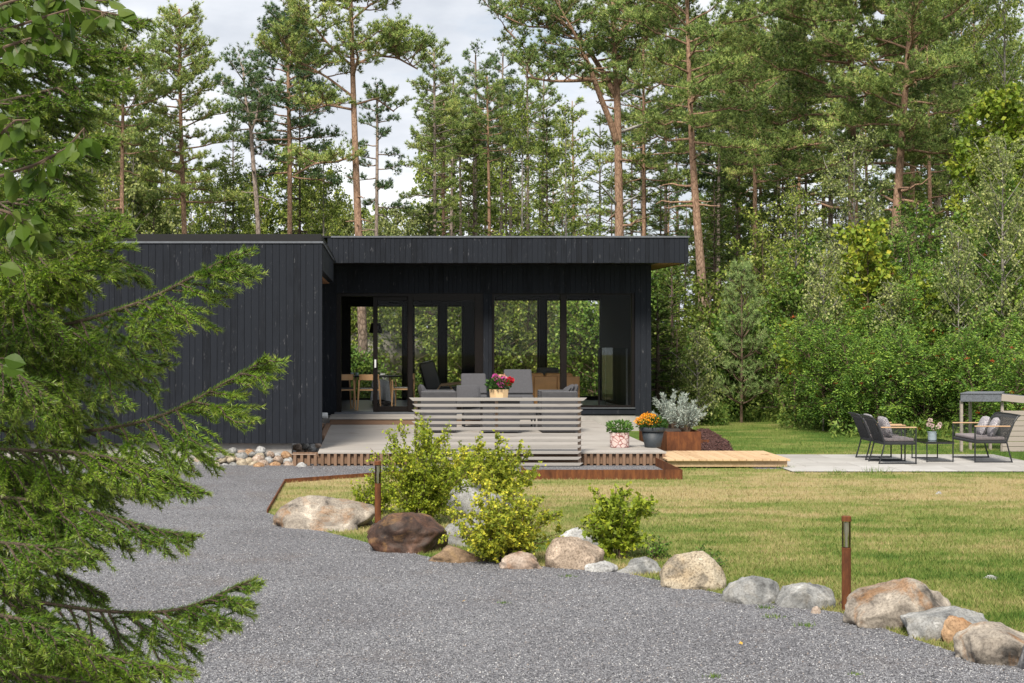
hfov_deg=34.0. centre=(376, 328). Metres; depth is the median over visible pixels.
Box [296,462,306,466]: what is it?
fieldstone
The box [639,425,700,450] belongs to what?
steel planter
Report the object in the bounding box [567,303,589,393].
spruce tree
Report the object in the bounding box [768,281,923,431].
rowan bush
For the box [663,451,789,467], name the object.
boardwalk
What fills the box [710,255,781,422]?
young pine
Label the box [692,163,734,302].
spruce tree
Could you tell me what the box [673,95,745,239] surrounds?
pine tree
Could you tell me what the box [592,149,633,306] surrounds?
spruce tree
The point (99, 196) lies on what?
pine tree
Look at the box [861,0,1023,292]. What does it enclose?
pine tree
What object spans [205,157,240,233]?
spruce tree
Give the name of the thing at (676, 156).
pine tree
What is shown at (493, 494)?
boulder
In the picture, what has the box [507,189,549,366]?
spruce tree
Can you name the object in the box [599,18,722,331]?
pine tree
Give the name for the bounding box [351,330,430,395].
leafy bush
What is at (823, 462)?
patio paving
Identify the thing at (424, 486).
currant bush
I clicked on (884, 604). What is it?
boulder
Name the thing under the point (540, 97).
pine tree
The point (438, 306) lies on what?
window
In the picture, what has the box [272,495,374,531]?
boulder
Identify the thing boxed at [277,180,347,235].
birch tree
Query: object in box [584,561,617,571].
boulder
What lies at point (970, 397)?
outdoor kitchen
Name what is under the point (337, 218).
birch tree
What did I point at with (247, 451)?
fieldstone
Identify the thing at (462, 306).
window
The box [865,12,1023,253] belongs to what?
pine tree
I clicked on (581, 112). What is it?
pine tree
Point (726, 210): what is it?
pine tree
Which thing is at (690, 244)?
pine tree
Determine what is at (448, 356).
spruce tree
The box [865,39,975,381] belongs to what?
pine tree
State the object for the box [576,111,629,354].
spruce tree
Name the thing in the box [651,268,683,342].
birch tree
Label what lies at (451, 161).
pine tree
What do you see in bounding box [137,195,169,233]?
spruce tree
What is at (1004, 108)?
maple tree
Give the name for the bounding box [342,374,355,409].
dining chair
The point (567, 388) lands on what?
cushion
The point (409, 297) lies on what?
sliding door
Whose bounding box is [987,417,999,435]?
pillow
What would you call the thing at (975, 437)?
rope sofa
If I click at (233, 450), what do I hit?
fieldstone
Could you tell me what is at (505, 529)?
currant bush
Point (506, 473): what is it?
currant bush
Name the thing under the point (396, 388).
dining chair
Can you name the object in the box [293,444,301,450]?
fieldstone
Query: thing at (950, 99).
pine tree
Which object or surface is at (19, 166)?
spruce tree
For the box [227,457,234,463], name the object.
fieldstone
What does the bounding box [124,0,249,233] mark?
pine tree
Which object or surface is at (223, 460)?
fieldstone
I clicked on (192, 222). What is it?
birch tree
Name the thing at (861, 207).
pine tree
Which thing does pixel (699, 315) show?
leafy bush
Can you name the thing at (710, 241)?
pine tree
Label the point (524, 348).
leafy bush
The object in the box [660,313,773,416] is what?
leafy bush
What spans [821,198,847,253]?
pine tree
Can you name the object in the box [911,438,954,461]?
coffee table
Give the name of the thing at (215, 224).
birch tree
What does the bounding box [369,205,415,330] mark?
birch tree
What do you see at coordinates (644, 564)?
boulder
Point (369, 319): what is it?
leafy bush
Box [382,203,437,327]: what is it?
birch tree
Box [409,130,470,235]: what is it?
spruce tree
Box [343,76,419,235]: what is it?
pine tree
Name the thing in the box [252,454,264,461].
fieldstone
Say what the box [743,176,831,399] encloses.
birch tree
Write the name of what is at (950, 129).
pine tree
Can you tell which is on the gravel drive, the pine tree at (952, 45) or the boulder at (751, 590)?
the boulder at (751, 590)
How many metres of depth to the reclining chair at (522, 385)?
31.60 m
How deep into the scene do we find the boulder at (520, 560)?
14.29 m
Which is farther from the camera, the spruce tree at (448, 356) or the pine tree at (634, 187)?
the pine tree at (634, 187)
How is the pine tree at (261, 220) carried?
on the ground at (634, 434)
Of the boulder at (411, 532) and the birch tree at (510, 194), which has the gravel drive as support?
the boulder at (411, 532)
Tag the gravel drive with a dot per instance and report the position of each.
(220, 495)
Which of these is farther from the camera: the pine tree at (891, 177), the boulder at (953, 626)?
the pine tree at (891, 177)
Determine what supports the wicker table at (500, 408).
on the wooden deck
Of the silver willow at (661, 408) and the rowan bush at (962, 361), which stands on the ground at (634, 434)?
the rowan bush at (962, 361)
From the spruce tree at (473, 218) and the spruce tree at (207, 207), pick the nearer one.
the spruce tree at (473, 218)
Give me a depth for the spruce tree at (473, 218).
59.95 m
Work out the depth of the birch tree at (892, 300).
32.93 m
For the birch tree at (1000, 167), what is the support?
on the ground at (634, 434)
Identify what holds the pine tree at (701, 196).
on the ground at (634, 434)
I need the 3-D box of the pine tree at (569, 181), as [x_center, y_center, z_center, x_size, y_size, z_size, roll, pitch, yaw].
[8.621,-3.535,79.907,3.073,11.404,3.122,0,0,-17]
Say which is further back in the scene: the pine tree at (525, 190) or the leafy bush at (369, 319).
the pine tree at (525, 190)
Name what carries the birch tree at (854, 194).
on the ground at (634, 434)
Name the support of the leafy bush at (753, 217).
on the ground at (634, 434)
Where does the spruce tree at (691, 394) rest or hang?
on the ground at (634, 434)
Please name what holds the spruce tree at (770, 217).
on the ground at (634, 434)
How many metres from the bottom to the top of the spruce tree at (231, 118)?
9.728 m
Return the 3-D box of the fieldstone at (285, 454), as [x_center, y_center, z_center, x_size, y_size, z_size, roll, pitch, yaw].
[-1.375,1.949,25.389,0.189,0.137,0.210,-7,-24,13]
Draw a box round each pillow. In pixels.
[536,367,558,374]
[878,416,892,436]
[976,416,990,434]
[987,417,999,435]
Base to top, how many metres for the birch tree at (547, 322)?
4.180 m
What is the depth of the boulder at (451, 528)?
15.89 m
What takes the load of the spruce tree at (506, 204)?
on the ground at (634, 434)
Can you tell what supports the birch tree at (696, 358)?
on the ground at (634, 434)
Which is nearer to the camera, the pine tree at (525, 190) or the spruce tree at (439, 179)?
the spruce tree at (439, 179)
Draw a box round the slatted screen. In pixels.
[410,398,585,465]
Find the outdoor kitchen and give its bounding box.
[960,391,1023,451]
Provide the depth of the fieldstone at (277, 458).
25.23 m
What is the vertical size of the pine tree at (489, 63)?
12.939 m
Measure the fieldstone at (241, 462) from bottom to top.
0.157 m
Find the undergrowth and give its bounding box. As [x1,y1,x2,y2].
[351,373,1023,438]
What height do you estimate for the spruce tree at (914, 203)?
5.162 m
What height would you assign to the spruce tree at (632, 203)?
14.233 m
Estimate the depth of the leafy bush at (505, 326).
44.91 m
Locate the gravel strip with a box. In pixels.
[518,465,662,471]
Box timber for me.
[322,423,329,439]
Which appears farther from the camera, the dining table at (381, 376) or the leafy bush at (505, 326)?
the leafy bush at (505, 326)
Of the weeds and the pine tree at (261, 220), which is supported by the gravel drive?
the weeds
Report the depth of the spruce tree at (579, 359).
45.45 m
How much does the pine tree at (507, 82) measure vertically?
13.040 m
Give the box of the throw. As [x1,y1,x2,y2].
[370,379,394,403]
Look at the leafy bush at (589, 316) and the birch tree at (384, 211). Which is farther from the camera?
the birch tree at (384, 211)
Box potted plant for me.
[605,419,633,447]
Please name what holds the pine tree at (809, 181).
on the ground at (634, 434)
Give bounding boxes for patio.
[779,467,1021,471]
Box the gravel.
[2,464,1023,682]
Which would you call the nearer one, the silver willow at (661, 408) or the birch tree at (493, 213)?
the silver willow at (661, 408)
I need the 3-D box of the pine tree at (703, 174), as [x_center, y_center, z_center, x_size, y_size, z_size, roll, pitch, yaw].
[14.156,-5.102,63.922,6.360,14.545,5.121,0,0,43]
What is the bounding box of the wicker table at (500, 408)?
[474,397,522,431]
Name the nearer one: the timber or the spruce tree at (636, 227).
the timber
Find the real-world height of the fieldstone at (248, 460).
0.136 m
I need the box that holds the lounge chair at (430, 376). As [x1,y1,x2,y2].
[418,360,460,390]
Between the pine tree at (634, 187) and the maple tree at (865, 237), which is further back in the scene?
the pine tree at (634, 187)
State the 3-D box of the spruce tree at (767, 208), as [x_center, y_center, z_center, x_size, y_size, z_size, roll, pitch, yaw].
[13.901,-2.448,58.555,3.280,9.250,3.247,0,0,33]
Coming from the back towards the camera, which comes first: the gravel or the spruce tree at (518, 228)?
the spruce tree at (518, 228)
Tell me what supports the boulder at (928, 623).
on the gravel drive
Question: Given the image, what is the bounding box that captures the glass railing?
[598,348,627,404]
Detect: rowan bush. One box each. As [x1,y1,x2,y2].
[743,316,835,421]
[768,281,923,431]
[815,320,942,434]
[840,249,999,428]
[868,211,1014,415]
[918,309,1023,435]
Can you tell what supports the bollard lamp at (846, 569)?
on the ground at (634, 434)
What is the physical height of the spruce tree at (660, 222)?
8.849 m
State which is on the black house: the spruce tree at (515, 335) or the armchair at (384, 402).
the armchair at (384, 402)
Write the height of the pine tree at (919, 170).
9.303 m
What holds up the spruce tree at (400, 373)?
on the ground at (634, 434)
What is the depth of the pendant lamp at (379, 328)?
35.32 m
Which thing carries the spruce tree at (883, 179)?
on the ground at (634, 434)
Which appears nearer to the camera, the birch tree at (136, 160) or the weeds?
the weeds
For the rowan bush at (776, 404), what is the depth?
36.67 m
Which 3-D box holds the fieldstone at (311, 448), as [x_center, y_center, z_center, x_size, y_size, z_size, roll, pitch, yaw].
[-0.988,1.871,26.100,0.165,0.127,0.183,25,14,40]
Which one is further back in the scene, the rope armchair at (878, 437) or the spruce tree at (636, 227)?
the spruce tree at (636, 227)
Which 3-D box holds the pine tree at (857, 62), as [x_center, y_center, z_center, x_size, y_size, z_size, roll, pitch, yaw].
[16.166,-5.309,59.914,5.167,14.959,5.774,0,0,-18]
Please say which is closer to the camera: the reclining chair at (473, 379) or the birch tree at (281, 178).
the reclining chair at (473, 379)
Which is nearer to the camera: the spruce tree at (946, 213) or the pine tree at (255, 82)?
the pine tree at (255, 82)
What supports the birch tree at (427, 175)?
on the ground at (634, 434)
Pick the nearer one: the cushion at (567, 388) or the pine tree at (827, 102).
the cushion at (567, 388)
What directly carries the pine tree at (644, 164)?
on the ground at (634, 434)
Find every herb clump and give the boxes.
[627,532,671,559]
[691,542,729,568]
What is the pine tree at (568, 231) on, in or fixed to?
on the ground at (634, 434)
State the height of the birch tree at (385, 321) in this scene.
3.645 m
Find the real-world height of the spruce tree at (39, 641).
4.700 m
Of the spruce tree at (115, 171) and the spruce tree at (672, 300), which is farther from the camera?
the spruce tree at (115, 171)
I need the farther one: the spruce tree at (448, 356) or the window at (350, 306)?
the spruce tree at (448, 356)
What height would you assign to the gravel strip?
0.012 m
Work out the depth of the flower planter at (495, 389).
29.31 m
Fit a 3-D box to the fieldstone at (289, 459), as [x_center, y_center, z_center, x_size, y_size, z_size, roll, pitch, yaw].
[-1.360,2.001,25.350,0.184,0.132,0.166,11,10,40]
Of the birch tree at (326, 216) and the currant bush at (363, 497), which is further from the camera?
the birch tree at (326, 216)
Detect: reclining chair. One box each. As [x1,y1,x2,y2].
[461,373,486,426]
[504,369,536,426]
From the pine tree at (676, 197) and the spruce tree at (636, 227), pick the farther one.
the pine tree at (676, 197)
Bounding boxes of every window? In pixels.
[349,305,403,399]
[413,305,439,397]
[445,305,463,382]
[492,293,634,408]
[494,299,538,367]
[546,299,599,397]
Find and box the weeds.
[497,464,965,677]
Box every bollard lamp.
[374,461,380,522]
[841,515,850,610]
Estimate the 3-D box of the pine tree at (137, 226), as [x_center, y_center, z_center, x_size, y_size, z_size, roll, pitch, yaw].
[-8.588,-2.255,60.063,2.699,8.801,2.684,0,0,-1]
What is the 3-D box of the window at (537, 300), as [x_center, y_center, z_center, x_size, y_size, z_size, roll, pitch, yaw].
[3.229,0.472,39.395,1.256,2.344,0.070,0,0,0]
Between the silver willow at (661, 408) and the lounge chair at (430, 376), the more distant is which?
the lounge chair at (430, 376)
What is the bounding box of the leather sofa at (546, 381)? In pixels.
[532,373,579,403]
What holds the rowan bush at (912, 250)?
on the ground at (634, 434)
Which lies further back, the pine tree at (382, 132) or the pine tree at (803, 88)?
the pine tree at (382, 132)
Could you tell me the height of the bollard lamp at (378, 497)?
0.702 m
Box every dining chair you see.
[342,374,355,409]
[357,374,380,409]
[391,373,414,405]
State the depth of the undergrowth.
35.47 m
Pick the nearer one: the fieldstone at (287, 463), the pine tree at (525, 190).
the fieldstone at (287, 463)
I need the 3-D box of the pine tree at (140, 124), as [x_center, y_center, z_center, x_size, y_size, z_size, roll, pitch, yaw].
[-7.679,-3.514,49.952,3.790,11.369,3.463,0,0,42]
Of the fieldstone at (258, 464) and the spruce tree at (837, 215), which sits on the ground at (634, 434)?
the spruce tree at (837, 215)
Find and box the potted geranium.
[924,418,942,439]
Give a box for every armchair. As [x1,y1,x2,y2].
[372,381,393,404]
[420,390,456,431]
[537,390,577,431]
[847,412,901,459]
[860,414,916,463]
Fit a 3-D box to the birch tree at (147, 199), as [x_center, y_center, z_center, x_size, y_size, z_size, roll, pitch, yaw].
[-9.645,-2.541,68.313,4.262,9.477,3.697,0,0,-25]
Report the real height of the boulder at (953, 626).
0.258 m
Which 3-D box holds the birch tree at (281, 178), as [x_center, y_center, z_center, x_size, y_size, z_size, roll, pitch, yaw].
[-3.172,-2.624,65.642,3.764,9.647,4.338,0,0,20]
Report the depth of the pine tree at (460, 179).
67.97 m
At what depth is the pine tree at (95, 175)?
57.26 m
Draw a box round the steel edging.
[267,457,682,512]
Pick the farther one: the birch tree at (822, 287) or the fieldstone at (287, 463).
the birch tree at (822, 287)
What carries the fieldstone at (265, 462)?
on the gravel drive
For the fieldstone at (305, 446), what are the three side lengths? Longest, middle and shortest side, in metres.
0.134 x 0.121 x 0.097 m
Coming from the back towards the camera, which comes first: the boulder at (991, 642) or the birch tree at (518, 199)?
the birch tree at (518, 199)
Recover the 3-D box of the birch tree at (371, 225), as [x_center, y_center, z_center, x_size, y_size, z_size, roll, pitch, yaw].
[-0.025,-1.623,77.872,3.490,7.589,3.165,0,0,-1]
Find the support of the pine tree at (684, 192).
on the ground at (634, 434)
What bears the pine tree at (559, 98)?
on the ground at (634, 434)
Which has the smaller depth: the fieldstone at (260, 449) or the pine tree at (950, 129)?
the fieldstone at (260, 449)
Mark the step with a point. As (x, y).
(364, 419)
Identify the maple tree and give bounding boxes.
[773,316,809,426]
[817,217,922,376]
[892,270,948,420]
[936,81,1023,319]
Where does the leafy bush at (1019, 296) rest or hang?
on the ground at (634, 434)
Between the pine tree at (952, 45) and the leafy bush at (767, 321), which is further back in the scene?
the pine tree at (952, 45)
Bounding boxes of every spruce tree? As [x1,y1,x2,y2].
[0,0,290,682]
[0,110,23,177]
[84,126,124,224]
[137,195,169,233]
[194,162,220,230]
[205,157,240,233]
[211,112,254,233]
[269,62,332,233]
[277,192,296,229]
[380,332,418,397]
[381,307,433,358]
[385,203,459,388]
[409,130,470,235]
[427,115,480,234]
[432,334,459,377]
[453,167,484,315]
[454,123,494,338]
[479,131,530,349]
[494,235,536,373]
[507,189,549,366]
[508,301,578,372]
[515,117,564,366]
[525,109,561,365]
[551,303,594,395]
[555,195,579,362]
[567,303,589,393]
[573,183,597,373]
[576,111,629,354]
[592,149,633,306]
[599,90,678,313]
[622,95,692,325]
[646,159,693,335]
[651,264,702,402]
[651,295,693,415]
[651,325,708,410]
[686,168,740,330]
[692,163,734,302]
[712,183,767,310]
[746,126,810,343]
[746,300,852,424]
[748,141,794,308]
[757,98,810,265]
[758,197,777,302]
[760,66,836,301]
[801,188,827,287]
[825,171,847,358]
[871,161,889,248]
[900,199,943,407]
[915,75,976,269]
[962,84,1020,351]
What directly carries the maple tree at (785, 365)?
on the ground at (634, 434)
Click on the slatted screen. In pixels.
(496, 416)
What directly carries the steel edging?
on the ground at (634, 434)
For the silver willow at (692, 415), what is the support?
on the steel planter at (676, 439)
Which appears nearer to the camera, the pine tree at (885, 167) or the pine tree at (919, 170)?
the pine tree at (885, 167)
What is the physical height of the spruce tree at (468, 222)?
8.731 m
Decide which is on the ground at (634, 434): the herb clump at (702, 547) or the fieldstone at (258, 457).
the herb clump at (702, 547)
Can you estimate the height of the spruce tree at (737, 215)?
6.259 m
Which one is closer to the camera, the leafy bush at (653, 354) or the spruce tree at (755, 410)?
the spruce tree at (755, 410)
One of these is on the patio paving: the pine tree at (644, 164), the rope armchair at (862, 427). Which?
the rope armchair at (862, 427)
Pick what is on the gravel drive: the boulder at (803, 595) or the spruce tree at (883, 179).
the boulder at (803, 595)
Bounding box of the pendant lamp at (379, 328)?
[369,323,382,332]
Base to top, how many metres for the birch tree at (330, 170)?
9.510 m
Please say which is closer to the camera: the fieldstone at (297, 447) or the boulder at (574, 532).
the boulder at (574, 532)
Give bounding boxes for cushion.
[418,384,425,395]
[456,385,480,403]
[562,386,570,390]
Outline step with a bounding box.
[329,414,479,424]
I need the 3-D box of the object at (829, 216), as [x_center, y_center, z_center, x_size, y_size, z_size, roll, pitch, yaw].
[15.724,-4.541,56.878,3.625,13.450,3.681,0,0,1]
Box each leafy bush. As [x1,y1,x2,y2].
[351,307,391,331]
[351,307,436,394]
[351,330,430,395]
[351,342,393,397]
[415,301,536,385]
[458,229,586,372]
[533,291,666,395]
[589,264,685,381]
[651,321,731,386]
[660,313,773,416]
[666,266,764,393]
[697,201,817,376]
[708,287,813,411]
[755,227,862,399]
[820,198,967,412]
[920,174,1023,402]
[941,268,1023,411]
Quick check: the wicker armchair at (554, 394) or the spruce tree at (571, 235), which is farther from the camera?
the spruce tree at (571, 235)
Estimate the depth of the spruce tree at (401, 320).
50.85 m
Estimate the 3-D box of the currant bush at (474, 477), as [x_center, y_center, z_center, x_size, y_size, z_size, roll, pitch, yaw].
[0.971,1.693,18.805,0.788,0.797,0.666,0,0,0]
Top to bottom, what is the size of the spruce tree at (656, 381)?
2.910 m
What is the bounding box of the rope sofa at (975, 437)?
[952,412,1020,462]
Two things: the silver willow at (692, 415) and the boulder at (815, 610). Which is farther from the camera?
the silver willow at (692, 415)
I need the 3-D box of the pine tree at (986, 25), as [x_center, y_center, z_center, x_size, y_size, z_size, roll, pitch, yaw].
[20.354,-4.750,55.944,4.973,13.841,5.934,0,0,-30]
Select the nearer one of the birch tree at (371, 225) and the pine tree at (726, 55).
the pine tree at (726, 55)
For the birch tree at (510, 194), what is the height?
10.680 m
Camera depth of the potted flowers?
25.84 m
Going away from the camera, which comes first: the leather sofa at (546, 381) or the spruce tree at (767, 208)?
the leather sofa at (546, 381)
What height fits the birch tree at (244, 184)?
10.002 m
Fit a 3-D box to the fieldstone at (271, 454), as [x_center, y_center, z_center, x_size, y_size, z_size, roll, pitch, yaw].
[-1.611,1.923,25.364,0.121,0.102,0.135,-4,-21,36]
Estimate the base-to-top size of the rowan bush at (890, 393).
2.633 m
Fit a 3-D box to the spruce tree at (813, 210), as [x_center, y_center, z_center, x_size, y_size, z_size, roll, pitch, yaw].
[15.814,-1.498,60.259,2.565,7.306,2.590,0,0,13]
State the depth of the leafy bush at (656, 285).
43.82 m
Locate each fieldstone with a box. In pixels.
[215,452,224,458]
[217,457,226,463]
[227,447,237,453]
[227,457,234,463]
[235,452,247,458]
[236,459,247,464]
[245,449,254,456]
[246,457,251,463]
[248,451,256,457]
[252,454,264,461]
[253,462,264,466]
[255,446,265,452]
[258,460,268,465]
[265,456,272,463]
[267,451,274,457]
[269,461,280,465]
[273,455,282,463]
[281,451,292,458]
[283,457,292,462]
[283,461,292,464]
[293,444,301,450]
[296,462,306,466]
[302,443,308,449]
[308,444,316,451]
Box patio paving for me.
[776,454,1023,470]
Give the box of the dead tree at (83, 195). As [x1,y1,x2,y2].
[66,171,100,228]
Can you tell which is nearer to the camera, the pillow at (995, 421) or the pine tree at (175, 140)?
the pillow at (995, 421)
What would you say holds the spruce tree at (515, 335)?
on the ground at (634, 434)
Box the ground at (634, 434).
[270,331,1023,649]
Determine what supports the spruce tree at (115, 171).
on the ground at (634, 434)
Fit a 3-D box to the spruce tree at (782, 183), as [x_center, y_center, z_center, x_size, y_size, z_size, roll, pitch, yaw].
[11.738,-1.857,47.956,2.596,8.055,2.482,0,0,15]
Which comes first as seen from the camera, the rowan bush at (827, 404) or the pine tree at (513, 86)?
the rowan bush at (827, 404)
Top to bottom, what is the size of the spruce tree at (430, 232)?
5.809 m
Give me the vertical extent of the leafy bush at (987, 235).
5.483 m
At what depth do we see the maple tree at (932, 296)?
32.88 m
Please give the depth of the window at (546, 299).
39.36 m
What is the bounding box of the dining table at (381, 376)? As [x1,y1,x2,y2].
[352,375,401,407]
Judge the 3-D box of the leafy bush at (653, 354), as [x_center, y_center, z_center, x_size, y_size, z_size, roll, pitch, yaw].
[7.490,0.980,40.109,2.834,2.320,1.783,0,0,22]
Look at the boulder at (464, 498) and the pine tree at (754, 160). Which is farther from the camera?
the pine tree at (754, 160)
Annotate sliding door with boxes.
[334,293,482,413]
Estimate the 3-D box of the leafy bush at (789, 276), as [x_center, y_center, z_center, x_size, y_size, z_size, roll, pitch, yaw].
[10.337,-0.097,38.128,3.232,4.455,2.948,0,0,19]
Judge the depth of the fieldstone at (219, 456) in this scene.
25.29 m
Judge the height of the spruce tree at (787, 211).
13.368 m
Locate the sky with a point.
(461, 22)
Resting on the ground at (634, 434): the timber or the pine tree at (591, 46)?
the pine tree at (591, 46)
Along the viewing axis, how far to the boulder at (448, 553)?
14.70 m
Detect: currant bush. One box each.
[350,476,401,514]
[364,408,482,518]
[438,429,545,497]
[438,469,565,562]
[442,443,496,508]
[578,481,660,559]
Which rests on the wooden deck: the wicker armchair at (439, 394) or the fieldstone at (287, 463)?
the wicker armchair at (439, 394)
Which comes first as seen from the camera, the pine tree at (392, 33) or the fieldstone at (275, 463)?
the fieldstone at (275, 463)
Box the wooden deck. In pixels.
[291,420,665,465]
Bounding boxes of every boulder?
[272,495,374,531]
[367,512,447,553]
[429,544,487,562]
[445,517,489,546]
[447,479,488,514]
[481,492,512,511]
[499,551,542,568]
[545,536,604,569]
[560,527,597,545]
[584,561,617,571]
[617,556,660,574]
[659,551,725,590]
[720,576,779,604]
[774,582,835,608]
[811,606,820,613]
[843,577,950,629]
[900,606,988,640]
[941,615,971,642]
[953,621,1023,665]
[1017,646,1023,669]
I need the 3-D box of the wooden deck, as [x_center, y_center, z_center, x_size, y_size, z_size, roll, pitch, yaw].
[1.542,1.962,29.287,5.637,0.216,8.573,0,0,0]
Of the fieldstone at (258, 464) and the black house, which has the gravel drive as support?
the fieldstone at (258, 464)
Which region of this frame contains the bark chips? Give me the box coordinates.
[697,428,734,450]
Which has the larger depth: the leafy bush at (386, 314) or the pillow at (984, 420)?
the leafy bush at (386, 314)
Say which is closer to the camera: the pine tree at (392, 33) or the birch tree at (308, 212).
the pine tree at (392, 33)
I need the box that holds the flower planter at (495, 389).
[484,373,514,397]
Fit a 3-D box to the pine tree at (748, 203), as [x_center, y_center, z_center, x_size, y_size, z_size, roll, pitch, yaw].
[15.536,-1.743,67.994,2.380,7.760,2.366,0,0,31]
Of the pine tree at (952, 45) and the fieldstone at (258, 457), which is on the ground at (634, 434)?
the pine tree at (952, 45)
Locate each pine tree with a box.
[64,30,186,213]
[72,150,106,228]
[74,159,102,230]
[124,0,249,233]
[126,147,173,233]
[146,125,190,221]
[210,40,287,233]
[228,0,347,233]
[250,0,438,396]
[251,200,277,233]
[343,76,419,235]
[396,38,467,346]
[415,65,480,378]
[419,94,489,235]
[437,79,504,235]
[445,40,507,235]
[447,69,527,235]
[453,144,517,235]
[473,44,534,367]
[477,0,708,235]
[483,77,548,235]
[490,38,559,233]
[508,70,577,235]
[512,162,545,235]
[531,140,586,316]
[540,96,610,345]
[551,202,576,369]
[576,0,720,235]
[594,0,788,331]
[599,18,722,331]
[602,69,681,235]
[645,6,776,298]
[647,127,712,328]
[648,171,694,306]
[664,14,795,271]
[668,207,697,316]
[669,4,843,283]
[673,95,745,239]
[678,195,712,299]
[686,194,711,299]
[701,130,752,291]
[702,0,844,274]
[702,117,771,300]
[710,87,803,291]
[719,0,981,274]
[721,0,876,235]
[730,192,764,344]
[757,0,892,240]
[780,179,810,254]
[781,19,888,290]
[784,0,1007,280]
[810,94,908,262]
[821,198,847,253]
[829,0,977,274]
[858,198,879,245]
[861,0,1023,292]
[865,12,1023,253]
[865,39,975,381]
[879,148,941,276]
[881,140,941,261]
[904,73,976,262]
[908,28,984,237]
[919,0,1023,276]
[932,24,1002,230]
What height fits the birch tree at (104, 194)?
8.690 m
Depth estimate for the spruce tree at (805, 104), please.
50.52 m
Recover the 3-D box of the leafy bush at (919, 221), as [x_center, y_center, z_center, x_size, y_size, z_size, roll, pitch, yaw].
[11.491,-0.400,36.923,3.145,5.049,3.433,0,0,0]
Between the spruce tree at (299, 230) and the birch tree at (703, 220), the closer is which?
the spruce tree at (299, 230)
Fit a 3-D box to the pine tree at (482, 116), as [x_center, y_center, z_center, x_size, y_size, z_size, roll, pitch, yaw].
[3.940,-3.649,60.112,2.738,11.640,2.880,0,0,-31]
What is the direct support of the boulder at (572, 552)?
on the gravel drive
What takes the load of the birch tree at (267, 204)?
on the ground at (634, 434)
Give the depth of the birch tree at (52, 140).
66.56 m
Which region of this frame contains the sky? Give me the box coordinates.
[0,0,1023,327]
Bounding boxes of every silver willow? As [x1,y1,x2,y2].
[650,389,692,427]
[662,399,707,431]
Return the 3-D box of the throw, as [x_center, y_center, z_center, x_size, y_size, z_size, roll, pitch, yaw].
[0.146,1.397,36.670,0.576,0.564,0.180,0,0,0]
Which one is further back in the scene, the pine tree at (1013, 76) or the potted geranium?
the pine tree at (1013, 76)
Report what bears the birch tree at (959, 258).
on the ground at (634, 434)
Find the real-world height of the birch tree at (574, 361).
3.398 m
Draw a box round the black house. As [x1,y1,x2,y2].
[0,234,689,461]
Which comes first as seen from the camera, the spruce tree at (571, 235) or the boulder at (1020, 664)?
the boulder at (1020, 664)
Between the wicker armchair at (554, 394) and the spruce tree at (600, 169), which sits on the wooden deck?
the wicker armchair at (554, 394)
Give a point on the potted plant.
(619, 437)
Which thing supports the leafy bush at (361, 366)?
on the ground at (634, 434)
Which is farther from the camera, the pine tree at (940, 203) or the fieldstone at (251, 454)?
the pine tree at (940, 203)
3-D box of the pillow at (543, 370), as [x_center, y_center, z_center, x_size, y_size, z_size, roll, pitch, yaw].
[3.700,0.983,35.900,0.498,0.286,0.152,0,0,0]
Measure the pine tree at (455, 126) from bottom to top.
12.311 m
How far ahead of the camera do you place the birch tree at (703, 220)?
69.10 m
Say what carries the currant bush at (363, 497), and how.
on the ground at (634, 434)
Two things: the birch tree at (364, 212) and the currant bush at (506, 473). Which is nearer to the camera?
the currant bush at (506, 473)
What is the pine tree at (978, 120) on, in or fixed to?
on the ground at (634, 434)
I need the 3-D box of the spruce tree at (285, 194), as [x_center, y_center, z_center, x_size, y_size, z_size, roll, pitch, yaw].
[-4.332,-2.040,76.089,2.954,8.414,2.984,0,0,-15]
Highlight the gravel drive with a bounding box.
[0,440,1023,682]
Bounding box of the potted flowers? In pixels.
[633,412,668,447]
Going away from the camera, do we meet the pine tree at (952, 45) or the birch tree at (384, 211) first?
the pine tree at (952, 45)
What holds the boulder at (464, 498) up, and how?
on the ground at (634, 434)
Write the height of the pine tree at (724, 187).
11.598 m
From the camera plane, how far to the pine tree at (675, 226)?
72.29 m
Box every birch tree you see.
[0,0,136,376]
[14,112,103,229]
[56,72,190,233]
[64,121,153,233]
[94,114,195,233]
[112,157,187,232]
[161,162,226,233]
[187,152,264,233]
[207,177,271,232]
[226,169,293,233]
[248,143,322,233]
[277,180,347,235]
[284,126,350,235]
[293,167,353,232]
[316,198,353,235]
[318,199,381,315]
[351,207,386,308]
[362,214,388,235]
[364,202,402,323]
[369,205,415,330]
[379,307,401,328]
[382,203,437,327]
[394,150,464,325]
[416,307,451,365]
[422,149,518,320]
[458,146,532,235]
[489,83,558,361]
[522,303,558,357]
[533,100,602,349]
[549,302,587,375]
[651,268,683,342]
[666,323,733,424]
[684,145,767,320]
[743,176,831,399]
[775,124,912,379]
[795,242,856,430]
[862,277,922,412]
[917,229,994,425]
[924,0,1023,265]
[924,127,1023,387]
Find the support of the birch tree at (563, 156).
on the ground at (634, 434)
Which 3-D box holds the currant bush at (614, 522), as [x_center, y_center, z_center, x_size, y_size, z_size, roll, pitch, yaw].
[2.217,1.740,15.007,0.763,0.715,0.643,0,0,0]

